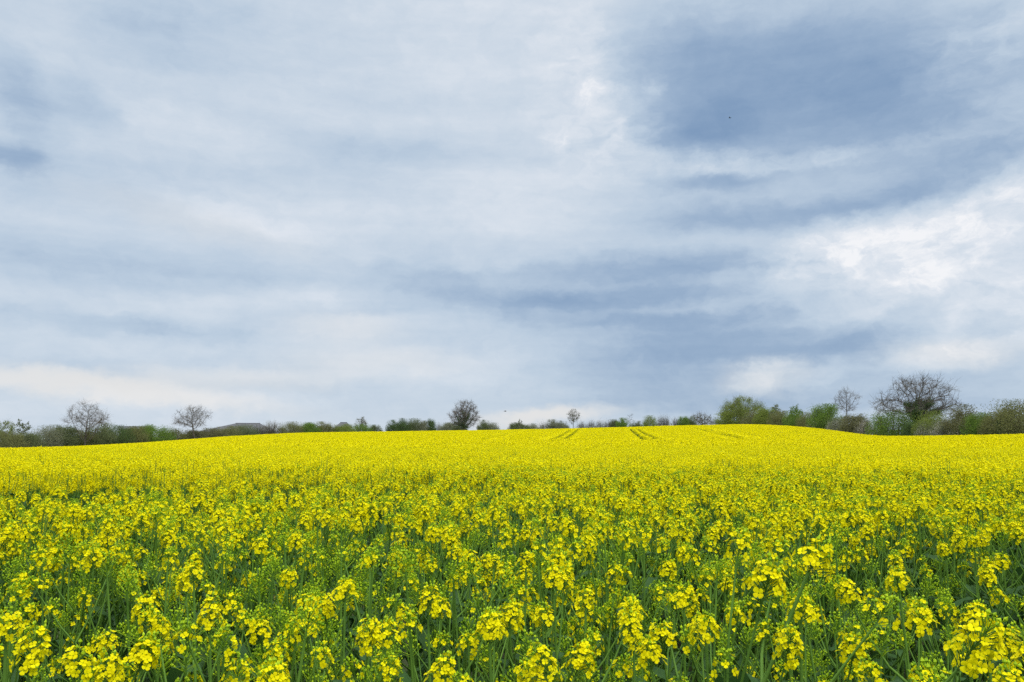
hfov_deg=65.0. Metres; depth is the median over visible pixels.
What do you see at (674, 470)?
rapeseed crop
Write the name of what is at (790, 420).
hedge bush
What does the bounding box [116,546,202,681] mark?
rape plant
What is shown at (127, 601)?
rape plant
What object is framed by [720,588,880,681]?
rape plant
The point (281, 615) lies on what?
rape plant
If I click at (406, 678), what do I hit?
rape plant
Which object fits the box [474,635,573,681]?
rape plant
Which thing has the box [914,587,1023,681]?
rape plant
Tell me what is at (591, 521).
rape plant
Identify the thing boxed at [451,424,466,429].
skyline bush
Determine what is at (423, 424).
skyline bush
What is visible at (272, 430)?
hedge shrub
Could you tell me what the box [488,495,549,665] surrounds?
rape plant
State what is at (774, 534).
rape plant
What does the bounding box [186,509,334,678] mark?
rape plant
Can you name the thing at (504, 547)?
rape plant
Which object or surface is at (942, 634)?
rape plant
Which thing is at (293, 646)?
rape plant
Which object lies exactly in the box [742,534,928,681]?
rape plant
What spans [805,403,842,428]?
hedge bush
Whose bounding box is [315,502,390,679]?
rape plant
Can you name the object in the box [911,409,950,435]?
hedge bush
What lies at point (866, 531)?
rape plant
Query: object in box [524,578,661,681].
rape plant
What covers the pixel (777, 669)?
rape plant
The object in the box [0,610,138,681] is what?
rape plant
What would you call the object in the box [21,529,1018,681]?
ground
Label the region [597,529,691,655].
rape plant
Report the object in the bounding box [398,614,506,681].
rape plant
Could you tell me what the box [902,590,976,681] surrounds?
rape plant
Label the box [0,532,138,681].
rape plant
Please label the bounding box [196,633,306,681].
rape plant
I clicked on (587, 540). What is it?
rape plant
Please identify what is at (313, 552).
rape plant
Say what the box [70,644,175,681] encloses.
rape plant
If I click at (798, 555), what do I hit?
rape plant
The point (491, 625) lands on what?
rape plant
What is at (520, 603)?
rape plant
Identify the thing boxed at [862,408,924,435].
hedge bush
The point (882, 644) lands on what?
rape plant
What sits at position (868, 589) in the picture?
rape plant
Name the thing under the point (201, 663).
rape plant
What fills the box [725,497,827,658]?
rape plant
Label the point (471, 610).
rape plant
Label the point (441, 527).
rape plant
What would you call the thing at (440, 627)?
rape plant
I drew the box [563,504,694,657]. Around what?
rape plant
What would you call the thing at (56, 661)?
rape plant
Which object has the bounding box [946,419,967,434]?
hedge bush
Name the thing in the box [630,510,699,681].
rape plant
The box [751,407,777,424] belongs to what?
hedge bush
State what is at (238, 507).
rape plant
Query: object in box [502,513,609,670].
rape plant
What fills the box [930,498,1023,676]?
rape plant
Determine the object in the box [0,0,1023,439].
sky
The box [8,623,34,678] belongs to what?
rape plant
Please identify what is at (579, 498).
rape plant
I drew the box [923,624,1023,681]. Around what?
rape plant
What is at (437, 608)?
rape plant
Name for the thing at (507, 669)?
rape plant
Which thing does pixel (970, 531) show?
rape plant
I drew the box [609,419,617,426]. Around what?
skyline bush
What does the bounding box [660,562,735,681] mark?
rape plant
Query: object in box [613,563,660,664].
rape plant
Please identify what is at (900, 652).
rape plant
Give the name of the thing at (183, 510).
rape plant
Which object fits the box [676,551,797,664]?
rape plant
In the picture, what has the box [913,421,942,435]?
hedge bush
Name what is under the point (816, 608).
rape plant
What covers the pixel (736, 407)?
leafy tree
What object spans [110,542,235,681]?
rape plant
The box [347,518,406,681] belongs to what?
rape plant
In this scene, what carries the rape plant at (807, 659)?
on the ground
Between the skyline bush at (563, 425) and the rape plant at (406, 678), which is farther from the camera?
the skyline bush at (563, 425)
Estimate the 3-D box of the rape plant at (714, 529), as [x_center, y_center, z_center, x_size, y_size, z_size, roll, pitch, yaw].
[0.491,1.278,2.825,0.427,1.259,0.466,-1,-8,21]
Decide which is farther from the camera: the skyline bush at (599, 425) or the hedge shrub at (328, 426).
the skyline bush at (599, 425)
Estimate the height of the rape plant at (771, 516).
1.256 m
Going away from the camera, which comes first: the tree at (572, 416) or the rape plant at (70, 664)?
the rape plant at (70, 664)
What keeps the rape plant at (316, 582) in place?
on the ground
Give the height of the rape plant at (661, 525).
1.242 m
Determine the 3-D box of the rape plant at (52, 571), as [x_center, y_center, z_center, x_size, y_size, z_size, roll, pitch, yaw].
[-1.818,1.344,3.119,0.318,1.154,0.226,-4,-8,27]
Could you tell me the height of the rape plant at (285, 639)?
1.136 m
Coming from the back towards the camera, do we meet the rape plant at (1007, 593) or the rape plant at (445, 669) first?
the rape plant at (1007, 593)
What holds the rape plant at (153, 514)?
on the ground
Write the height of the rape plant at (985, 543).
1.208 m
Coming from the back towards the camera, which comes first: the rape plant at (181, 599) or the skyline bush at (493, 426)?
the skyline bush at (493, 426)
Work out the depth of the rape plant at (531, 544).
3.92 m
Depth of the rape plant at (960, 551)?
3.43 m
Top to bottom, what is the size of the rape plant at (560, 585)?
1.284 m
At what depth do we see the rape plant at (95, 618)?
3.25 m
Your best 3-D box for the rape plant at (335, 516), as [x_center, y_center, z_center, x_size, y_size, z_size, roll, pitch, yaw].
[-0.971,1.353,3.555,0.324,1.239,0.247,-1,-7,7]
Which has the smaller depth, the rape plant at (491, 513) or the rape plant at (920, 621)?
the rape plant at (920, 621)
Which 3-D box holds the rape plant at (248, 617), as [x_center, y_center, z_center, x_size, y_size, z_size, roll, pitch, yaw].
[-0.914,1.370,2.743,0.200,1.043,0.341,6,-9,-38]
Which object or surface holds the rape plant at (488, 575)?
on the ground
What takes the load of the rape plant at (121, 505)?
on the ground
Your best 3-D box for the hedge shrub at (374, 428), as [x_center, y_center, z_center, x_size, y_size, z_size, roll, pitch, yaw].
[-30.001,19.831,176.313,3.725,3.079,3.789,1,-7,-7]
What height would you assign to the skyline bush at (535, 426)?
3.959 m
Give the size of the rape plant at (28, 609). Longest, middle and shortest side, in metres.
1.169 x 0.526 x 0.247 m
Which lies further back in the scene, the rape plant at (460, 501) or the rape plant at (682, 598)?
the rape plant at (460, 501)
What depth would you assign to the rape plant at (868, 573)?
2.77 m
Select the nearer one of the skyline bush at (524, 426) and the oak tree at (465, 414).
the oak tree at (465, 414)
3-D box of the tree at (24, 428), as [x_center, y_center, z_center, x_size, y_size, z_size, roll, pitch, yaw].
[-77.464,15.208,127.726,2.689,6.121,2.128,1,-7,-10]
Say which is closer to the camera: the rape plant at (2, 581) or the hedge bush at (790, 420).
the rape plant at (2, 581)
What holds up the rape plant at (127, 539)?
on the ground
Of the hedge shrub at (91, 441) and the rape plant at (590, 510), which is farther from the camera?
the hedge shrub at (91, 441)
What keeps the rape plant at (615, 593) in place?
on the ground
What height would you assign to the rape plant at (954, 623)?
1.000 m
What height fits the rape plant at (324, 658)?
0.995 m
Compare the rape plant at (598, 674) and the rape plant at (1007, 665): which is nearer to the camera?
the rape plant at (1007, 665)
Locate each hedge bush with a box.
[713,409,747,424]
[737,409,757,423]
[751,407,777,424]
[766,410,788,424]
[781,410,803,425]
[795,412,813,426]
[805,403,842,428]
[825,417,841,430]
[837,413,871,433]
[854,416,873,434]
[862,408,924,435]
[900,422,916,435]
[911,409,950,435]
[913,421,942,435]
[926,420,949,435]
[939,403,981,434]
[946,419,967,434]
[959,412,993,434]
[976,412,1001,434]
[980,398,1023,434]
[988,419,1020,433]
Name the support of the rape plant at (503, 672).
on the ground
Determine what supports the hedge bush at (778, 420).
on the ground
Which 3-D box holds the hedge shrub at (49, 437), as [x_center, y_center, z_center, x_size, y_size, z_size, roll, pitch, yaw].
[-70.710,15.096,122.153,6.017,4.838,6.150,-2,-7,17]
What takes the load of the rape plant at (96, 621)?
on the ground
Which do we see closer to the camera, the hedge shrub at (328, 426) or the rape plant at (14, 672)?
the rape plant at (14, 672)
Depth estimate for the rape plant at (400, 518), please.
3.54 m
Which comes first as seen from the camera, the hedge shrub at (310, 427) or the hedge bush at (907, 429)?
the hedge bush at (907, 429)
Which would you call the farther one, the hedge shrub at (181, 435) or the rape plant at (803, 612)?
the hedge shrub at (181, 435)
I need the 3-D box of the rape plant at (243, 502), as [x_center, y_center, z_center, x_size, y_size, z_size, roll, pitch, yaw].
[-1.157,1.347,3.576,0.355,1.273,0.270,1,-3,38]
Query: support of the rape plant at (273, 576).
on the ground
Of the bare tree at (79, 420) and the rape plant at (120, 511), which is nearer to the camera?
the rape plant at (120, 511)
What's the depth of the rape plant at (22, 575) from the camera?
2.45 m
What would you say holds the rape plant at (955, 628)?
on the ground
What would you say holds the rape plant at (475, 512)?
on the ground
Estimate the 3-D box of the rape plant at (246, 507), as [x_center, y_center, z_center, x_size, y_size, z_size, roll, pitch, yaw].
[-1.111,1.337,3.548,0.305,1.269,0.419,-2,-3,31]
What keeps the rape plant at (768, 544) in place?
on the ground
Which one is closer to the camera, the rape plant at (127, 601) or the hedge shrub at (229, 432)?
the rape plant at (127, 601)
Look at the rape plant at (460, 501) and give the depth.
3.63 m
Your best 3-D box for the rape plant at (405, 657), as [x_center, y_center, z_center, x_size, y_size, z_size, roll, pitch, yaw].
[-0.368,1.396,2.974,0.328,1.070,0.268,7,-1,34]
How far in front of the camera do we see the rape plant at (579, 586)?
2.67 m
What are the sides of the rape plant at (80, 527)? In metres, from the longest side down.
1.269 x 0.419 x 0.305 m
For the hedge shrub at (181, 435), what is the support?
on the ground
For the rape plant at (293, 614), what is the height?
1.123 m
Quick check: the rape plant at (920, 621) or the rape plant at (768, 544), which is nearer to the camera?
the rape plant at (920, 621)
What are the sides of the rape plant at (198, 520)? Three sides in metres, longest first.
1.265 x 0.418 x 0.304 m
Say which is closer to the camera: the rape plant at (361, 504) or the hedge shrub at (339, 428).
the rape plant at (361, 504)
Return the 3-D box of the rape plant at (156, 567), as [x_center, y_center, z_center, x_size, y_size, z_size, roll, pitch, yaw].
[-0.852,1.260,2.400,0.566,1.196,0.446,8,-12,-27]
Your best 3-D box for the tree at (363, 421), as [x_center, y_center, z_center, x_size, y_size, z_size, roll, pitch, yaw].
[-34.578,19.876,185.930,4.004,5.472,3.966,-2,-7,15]
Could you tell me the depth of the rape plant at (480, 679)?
3.48 m
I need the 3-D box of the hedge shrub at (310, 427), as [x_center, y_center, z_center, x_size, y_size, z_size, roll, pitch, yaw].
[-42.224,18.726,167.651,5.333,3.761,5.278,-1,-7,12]
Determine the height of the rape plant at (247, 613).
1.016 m
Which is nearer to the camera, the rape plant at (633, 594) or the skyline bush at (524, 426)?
the rape plant at (633, 594)
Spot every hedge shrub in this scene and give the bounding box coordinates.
[0,431,31,447]
[8,431,49,446]
[26,424,68,446]
[44,424,83,445]
[73,429,100,445]
[80,422,119,444]
[107,424,136,443]
[119,426,151,443]
[139,424,176,442]
[159,428,190,439]
[184,429,207,438]
[199,427,226,437]
[210,426,245,436]
[231,424,260,434]
[252,423,268,433]
[262,421,284,433]
[276,421,305,433]
[296,422,322,432]
[316,421,335,431]
[332,424,357,431]
[352,424,371,431]
[369,424,382,431]
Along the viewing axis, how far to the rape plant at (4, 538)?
2.97 m
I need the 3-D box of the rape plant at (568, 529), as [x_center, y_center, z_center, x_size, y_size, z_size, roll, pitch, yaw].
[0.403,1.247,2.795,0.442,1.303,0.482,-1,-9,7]
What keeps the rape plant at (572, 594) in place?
on the ground
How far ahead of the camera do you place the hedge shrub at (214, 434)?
151.24 m
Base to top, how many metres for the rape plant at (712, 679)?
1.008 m
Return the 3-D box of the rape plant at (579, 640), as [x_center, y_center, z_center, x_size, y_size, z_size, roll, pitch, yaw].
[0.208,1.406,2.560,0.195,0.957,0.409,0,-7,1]
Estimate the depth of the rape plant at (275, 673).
1.34 m
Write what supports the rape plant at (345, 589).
on the ground
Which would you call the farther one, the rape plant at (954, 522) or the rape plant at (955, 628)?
the rape plant at (954, 522)
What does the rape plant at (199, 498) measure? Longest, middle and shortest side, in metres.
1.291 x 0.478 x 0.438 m
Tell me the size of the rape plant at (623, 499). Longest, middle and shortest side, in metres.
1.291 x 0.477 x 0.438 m
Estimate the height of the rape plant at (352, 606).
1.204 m
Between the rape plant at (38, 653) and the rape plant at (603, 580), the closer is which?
the rape plant at (38, 653)
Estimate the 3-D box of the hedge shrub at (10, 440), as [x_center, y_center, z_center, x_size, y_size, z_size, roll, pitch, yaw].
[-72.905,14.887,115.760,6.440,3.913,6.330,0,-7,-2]
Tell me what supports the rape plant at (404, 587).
on the ground
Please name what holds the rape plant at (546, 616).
on the ground
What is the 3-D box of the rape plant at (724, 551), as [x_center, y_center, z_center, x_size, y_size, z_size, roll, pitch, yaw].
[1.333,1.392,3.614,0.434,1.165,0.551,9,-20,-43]
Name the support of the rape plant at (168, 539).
on the ground
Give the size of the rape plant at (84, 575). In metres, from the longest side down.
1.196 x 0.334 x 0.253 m
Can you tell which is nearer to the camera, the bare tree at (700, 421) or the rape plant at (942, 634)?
the rape plant at (942, 634)
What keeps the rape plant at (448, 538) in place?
on the ground
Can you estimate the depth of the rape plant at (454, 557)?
2.68 m
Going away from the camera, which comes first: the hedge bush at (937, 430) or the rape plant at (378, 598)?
the rape plant at (378, 598)
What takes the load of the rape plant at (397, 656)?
on the ground
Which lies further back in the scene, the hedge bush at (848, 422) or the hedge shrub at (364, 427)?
the hedge shrub at (364, 427)
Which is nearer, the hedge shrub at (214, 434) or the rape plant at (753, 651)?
the rape plant at (753, 651)
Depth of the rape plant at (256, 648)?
2.24 m
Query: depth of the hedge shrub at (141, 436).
136.50 m
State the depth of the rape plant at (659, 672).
2.62 m
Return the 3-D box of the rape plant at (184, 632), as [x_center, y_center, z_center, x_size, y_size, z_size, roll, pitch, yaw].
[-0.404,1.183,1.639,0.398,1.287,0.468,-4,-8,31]
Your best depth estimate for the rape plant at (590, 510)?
3.52 m
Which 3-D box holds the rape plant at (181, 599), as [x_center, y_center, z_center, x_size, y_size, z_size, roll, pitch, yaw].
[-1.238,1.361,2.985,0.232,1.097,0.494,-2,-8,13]
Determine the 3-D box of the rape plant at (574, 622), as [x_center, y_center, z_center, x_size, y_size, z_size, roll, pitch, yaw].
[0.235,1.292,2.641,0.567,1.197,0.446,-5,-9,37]
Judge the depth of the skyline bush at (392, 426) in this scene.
211.11 m
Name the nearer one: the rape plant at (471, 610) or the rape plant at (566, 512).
the rape plant at (471, 610)
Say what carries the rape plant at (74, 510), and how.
on the ground
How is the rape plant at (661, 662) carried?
on the ground
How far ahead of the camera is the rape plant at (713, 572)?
2.35 m
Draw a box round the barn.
[202,423,268,433]
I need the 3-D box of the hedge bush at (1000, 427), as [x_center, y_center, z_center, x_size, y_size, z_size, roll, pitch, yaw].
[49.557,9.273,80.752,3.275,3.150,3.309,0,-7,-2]
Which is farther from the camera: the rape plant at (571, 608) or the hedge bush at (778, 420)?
the hedge bush at (778, 420)
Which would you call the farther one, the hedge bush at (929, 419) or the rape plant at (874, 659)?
the hedge bush at (929, 419)
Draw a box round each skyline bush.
[384,420,404,430]
[396,418,414,430]
[406,418,421,430]
[415,420,429,430]
[425,418,436,430]
[438,422,455,430]
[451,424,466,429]
[476,420,491,429]
[487,422,500,429]
[507,422,521,428]
[520,423,531,428]
[529,423,542,428]
[539,421,549,428]
[545,419,560,428]
[554,420,568,428]
[575,422,588,427]
[587,420,596,427]
[594,420,607,427]
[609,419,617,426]
[615,417,630,426]
[629,421,642,426]
[642,415,657,425]
[656,415,665,425]
[662,416,670,425]
[677,416,689,425]
[688,416,696,424]
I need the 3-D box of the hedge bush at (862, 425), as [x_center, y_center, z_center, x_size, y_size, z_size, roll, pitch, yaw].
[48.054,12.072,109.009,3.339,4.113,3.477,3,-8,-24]
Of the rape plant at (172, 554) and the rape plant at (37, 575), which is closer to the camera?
the rape plant at (172, 554)
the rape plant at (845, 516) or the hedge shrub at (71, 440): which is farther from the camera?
the hedge shrub at (71, 440)
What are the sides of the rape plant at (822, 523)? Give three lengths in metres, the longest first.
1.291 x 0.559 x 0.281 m
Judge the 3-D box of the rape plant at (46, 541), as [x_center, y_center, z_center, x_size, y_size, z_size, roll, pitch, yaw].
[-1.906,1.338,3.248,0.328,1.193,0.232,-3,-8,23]
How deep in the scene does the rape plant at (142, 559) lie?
2.94 m
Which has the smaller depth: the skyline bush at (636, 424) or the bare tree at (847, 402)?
the bare tree at (847, 402)
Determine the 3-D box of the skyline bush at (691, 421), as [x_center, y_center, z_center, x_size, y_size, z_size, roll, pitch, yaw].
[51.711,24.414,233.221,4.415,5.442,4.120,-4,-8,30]
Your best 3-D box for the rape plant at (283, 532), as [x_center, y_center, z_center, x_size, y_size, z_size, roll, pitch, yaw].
[-0.817,1.280,2.780,0.477,1.279,0.605,3,-14,-43]
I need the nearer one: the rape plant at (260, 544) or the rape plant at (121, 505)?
the rape plant at (260, 544)
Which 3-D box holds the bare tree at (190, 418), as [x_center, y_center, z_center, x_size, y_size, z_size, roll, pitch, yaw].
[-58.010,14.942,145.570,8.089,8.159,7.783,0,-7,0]
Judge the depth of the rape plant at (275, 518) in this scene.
3.50 m
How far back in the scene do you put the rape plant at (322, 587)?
2.84 m
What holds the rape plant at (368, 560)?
on the ground
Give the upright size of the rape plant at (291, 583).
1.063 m
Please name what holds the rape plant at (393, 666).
on the ground
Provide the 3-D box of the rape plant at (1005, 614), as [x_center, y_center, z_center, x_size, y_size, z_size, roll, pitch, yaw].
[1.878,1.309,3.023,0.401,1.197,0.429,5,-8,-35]
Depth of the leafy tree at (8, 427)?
119.46 m
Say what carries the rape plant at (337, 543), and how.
on the ground
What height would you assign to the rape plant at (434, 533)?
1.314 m
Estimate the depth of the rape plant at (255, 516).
3.21 m
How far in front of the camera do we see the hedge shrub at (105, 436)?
130.38 m
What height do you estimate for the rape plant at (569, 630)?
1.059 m
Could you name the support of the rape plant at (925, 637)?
on the ground
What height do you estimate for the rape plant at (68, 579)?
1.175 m
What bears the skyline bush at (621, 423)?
on the ground
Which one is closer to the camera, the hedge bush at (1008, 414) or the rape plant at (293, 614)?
the rape plant at (293, 614)
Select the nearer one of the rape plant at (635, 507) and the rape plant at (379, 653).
the rape plant at (379, 653)
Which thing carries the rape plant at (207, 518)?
on the ground
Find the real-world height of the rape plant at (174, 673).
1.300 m
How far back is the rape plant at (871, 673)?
1.48 m
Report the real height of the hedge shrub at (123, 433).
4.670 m
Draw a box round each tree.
[0,418,15,440]
[16,419,31,433]
[61,399,110,445]
[172,404,212,437]
[354,417,367,429]
[443,398,482,429]
[566,409,579,427]
[692,412,713,424]
[720,395,764,418]
[769,404,783,421]
[788,405,802,416]
[831,387,860,413]
[868,371,965,422]
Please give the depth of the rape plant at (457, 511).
3.73 m
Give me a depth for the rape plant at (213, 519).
3.02 m
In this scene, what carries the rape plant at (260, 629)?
on the ground
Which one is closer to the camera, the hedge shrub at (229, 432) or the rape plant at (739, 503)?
the rape plant at (739, 503)
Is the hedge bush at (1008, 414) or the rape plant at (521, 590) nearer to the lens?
the rape plant at (521, 590)
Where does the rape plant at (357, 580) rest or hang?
on the ground
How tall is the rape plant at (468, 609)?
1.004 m
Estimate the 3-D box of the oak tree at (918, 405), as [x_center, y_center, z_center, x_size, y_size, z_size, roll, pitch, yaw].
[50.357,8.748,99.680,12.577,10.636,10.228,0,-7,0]
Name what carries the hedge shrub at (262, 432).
on the ground
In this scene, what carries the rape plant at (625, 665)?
on the ground
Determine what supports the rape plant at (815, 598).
on the ground
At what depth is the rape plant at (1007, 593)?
2.91 m
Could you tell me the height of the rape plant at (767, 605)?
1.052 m
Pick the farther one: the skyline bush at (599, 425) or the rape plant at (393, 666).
the skyline bush at (599, 425)
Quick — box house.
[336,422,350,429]
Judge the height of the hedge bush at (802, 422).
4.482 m
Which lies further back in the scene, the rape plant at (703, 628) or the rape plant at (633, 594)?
the rape plant at (633, 594)
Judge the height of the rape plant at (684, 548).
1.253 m
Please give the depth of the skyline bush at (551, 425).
227.83 m
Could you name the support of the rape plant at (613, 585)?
on the ground
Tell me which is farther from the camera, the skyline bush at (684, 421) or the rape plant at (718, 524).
the skyline bush at (684, 421)
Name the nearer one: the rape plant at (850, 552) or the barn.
the rape plant at (850, 552)
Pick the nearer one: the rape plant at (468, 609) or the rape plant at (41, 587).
the rape plant at (41, 587)
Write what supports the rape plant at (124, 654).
on the ground
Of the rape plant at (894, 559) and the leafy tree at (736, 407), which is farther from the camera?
the leafy tree at (736, 407)
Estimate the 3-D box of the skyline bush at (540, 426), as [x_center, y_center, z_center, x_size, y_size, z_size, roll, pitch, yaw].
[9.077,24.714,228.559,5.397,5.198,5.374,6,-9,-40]
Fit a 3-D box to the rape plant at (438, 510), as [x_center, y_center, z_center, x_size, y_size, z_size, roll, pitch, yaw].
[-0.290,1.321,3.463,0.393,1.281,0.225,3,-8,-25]
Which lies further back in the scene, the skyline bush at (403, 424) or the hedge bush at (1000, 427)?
the skyline bush at (403, 424)
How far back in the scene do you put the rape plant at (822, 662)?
2.40 m
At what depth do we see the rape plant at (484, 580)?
2.59 m
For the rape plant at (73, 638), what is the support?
on the ground
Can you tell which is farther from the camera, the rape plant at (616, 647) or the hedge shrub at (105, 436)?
the hedge shrub at (105, 436)
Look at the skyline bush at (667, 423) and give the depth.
232.48 m
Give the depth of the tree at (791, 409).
157.84 m
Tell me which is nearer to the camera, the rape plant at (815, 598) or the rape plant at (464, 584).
the rape plant at (815, 598)
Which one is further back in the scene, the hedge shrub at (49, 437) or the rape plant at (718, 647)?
the hedge shrub at (49, 437)
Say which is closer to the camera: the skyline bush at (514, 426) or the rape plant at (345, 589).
the rape plant at (345, 589)
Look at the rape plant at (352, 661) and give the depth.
2.07 m
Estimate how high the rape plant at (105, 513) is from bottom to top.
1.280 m
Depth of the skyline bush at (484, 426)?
203.07 m
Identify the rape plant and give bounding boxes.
[0,520,63,641]
[0,523,65,667]
[0,525,15,548]
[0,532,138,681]
[0,536,49,661]
[0,540,124,681]
[0,556,123,681]
[0,559,87,677]
[0,600,62,681]
[0,606,160,681]
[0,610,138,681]
[1,582,62,681]
[4,543,117,675]
[4,546,138,676]
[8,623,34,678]
[10,620,160,681]
[11,570,33,596]
[15,559,117,673]
[19,538,195,681]
[25,501,133,634]
[25,546,162,661]
[26,551,180,681]
[30,665,86,681]
[34,547,234,681]
[37,540,121,672]
[41,534,99,669]
[43,555,152,680]
[48,504,175,681]
[51,578,122,681]
[56,517,200,673]
[59,503,164,655]
[59,507,112,676]
[64,515,163,673]
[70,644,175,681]
[86,498,192,681]
[87,638,284,681]
[91,500,167,680]
[91,506,242,681]
[91,627,173,681]
[94,645,254,681]
[95,510,177,676]
[107,505,224,681]
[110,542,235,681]
[112,501,187,676]
[113,510,272,681]
[114,606,204,681]
[116,545,176,673]
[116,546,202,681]
[118,505,201,675]
[118,532,231,679]
[129,557,230,681]
[131,559,254,681]
[142,557,319,673]
[146,591,289,681]
[150,618,297,681]
[151,569,250,681]
[159,512,297,677]
[168,530,322,672]
[172,596,391,681]
[175,510,311,681]
[175,676,189,681]
[176,494,265,680]
[181,571,356,681]
[185,497,284,617]
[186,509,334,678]
[192,489,291,637]
[195,530,319,681]
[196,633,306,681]
[199,566,346,680]
[202,505,261,662]
[203,512,304,652]
[212,553,397,675]
[212,574,284,666]
[213,497,279,635]
[213,645,326,681]
[216,522,360,671]
[221,518,419,680]
[223,526,288,681]
[224,606,342,681]
[228,500,297,640]
[228,587,277,680]
[231,636,399,681]
[235,604,366,681]
[236,500,284,643]
[238,492,353,681]
[245,546,371,677]
[246,590,418,681]
[252,644,328,681]
[254,564,313,651]
[256,655,289,681]
[257,640,339,681]
[258,611,377,681]
[260,500,377,681]
[260,528,317,681]
[262,531,366,672]
[266,502,339,681]
[274,523,415,681]
[275,495,372,678]
[275,566,368,681]
[278,557,404,681]
[279,509,336,606]
[283,547,338,676]
[290,575,406,681]
[296,543,361,664]
[306,557,410,681]
[310,598,522,681]
[311,549,363,669]
[312,546,512,681]
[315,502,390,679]
[320,494,403,679]
[322,645,460,681]
[324,510,423,672]
[332,516,419,629]
[333,538,418,681]
[334,545,514,681]
[337,497,409,670]
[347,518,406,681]
[350,541,515,681]
[352,497,468,674]
[365,572,449,681]
[367,509,469,681]
[376,494,460,651]
[377,560,506,679]
[382,652,402,681]
[383,573,518,681]
[383,578,475,676]
[387,520,460,680]
[390,501,449,681]
[391,521,488,681]
[391,544,513,680]
[398,580,478,681]
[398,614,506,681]
[400,555,556,681]
[401,500,483,656]
[402,498,506,681]
[404,494,488,672]
[404,497,493,661]
[407,529,524,679]
[408,545,487,653]
[414,560,510,672]
[417,517,538,681]
[420,550,584,681]
[436,574,484,681]
[437,494,529,667]
[444,565,538,678]
[446,520,570,676]
[448,509,496,676]
[449,552,532,681]
[451,605,596,681]
[456,500,519,677]
[458,528,596,681]
[458,548,593,681]
[460,537,586,679]
[461,535,627,681]
[473,600,602,681]
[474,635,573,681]
[478,627,632,681]
[479,611,550,681]
[483,529,612,681]
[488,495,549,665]
[488,585,688,681]
[490,502,568,603]
[498,498,594,649]
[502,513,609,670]
[504,562,641,681]
[505,656,649,681]
[509,523,573,680]
[510,560,599,681]
[513,525,573,615]
[516,607,700,681]
[524,493,627,657]
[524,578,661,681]
[527,609,776,681]
[531,514,693,681]
[538,618,623,681]
[539,564,600,680]
[541,553,676,681]
[544,658,626,681]
[545,546,682,681]
[547,489,642,618]
[550,516,699,681]
[553,629,603,681]
[559,509,687,681]
[560,506,692,678]
[561,516,633,638]
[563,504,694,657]
[572,534,670,662]
[573,552,680,665]
[575,540,746,681]
[575,577,621,679]
[580,520,670,681]
[590,534,648,649]
[592,497,677,677]
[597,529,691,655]
[600,593,716,681]
[604,523,719,681]
[608,510,682,681]
[611,593,719,681]
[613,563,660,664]
[622,580,803,681]
[626,503,669,633]
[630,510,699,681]
[632,563,788,681]
[636,635,797,681]
[646,512,733,681]
[649,561,785,677]
[650,497,763,653]
[650,554,767,673]
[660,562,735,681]
[663,556,821,681]
[675,536,765,680]
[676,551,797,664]
[681,527,779,670]
[685,557,740,680]
[694,512,791,657]
[694,569,873,681]
[705,627,791,681]
[713,499,844,669]
[715,527,1007,681]
[717,540,879,680]
[718,503,764,657]
[719,528,822,677]
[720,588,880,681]
[722,554,809,678]
[722,584,876,681]
[724,591,986,681]
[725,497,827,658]
[729,550,791,675]
[732,500,855,658]
[733,547,834,671]
[736,494,790,678]
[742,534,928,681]
[742,553,865,681]
[743,574,877,681]
[745,509,829,662]
[746,645,883,681]
[747,549,867,675]
[747,649,829,681]
[750,596,811,681]
[774,621,941,681]
[775,509,854,672]
[780,521,910,681]
[789,581,860,681]
[792,558,878,681]
[806,611,867,681]
[824,576,960,681]
[825,509,966,680]
[833,544,940,681]
[833,555,926,681]
[834,565,995,681]
[843,630,990,681]
[847,514,912,668]
[854,503,943,681]
[858,621,1023,681]
[865,518,974,675]
[869,568,936,680]
[871,624,959,681]
[873,515,1023,681]
[881,589,1020,680]
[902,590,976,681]
[904,550,1018,670]
[906,516,964,669]
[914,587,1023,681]
[914,657,951,681]
[916,574,963,669]
[917,651,999,681]
[918,533,1023,681]
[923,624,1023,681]
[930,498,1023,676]
[933,596,1023,680]
[958,517,1023,627]
[961,528,1023,656]
[964,522,1023,638]
[987,503,1023,628]
[994,517,1023,602]
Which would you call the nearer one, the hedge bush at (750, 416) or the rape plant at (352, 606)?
the rape plant at (352, 606)
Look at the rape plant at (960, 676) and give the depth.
2.60 m
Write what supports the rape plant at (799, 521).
on the ground
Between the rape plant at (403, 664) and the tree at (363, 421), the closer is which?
the rape plant at (403, 664)
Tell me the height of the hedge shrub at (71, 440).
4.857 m
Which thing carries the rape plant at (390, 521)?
on the ground
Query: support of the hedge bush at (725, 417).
on the ground
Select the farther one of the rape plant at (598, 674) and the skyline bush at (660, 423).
the skyline bush at (660, 423)
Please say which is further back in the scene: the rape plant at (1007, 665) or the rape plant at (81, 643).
the rape plant at (81, 643)
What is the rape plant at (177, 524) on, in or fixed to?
on the ground
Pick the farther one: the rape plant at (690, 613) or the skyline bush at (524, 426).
the skyline bush at (524, 426)
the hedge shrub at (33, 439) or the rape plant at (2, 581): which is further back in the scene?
the hedge shrub at (33, 439)
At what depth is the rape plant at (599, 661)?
3.05 m
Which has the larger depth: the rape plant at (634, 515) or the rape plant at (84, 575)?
the rape plant at (634, 515)
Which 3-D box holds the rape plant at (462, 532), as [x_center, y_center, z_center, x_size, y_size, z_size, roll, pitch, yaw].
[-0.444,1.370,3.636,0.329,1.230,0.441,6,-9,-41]
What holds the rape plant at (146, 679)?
on the ground
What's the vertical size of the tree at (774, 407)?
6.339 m
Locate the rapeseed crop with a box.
[0,424,1023,681]
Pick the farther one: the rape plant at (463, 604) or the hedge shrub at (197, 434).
the hedge shrub at (197, 434)
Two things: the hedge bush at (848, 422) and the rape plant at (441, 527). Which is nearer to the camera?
the rape plant at (441, 527)

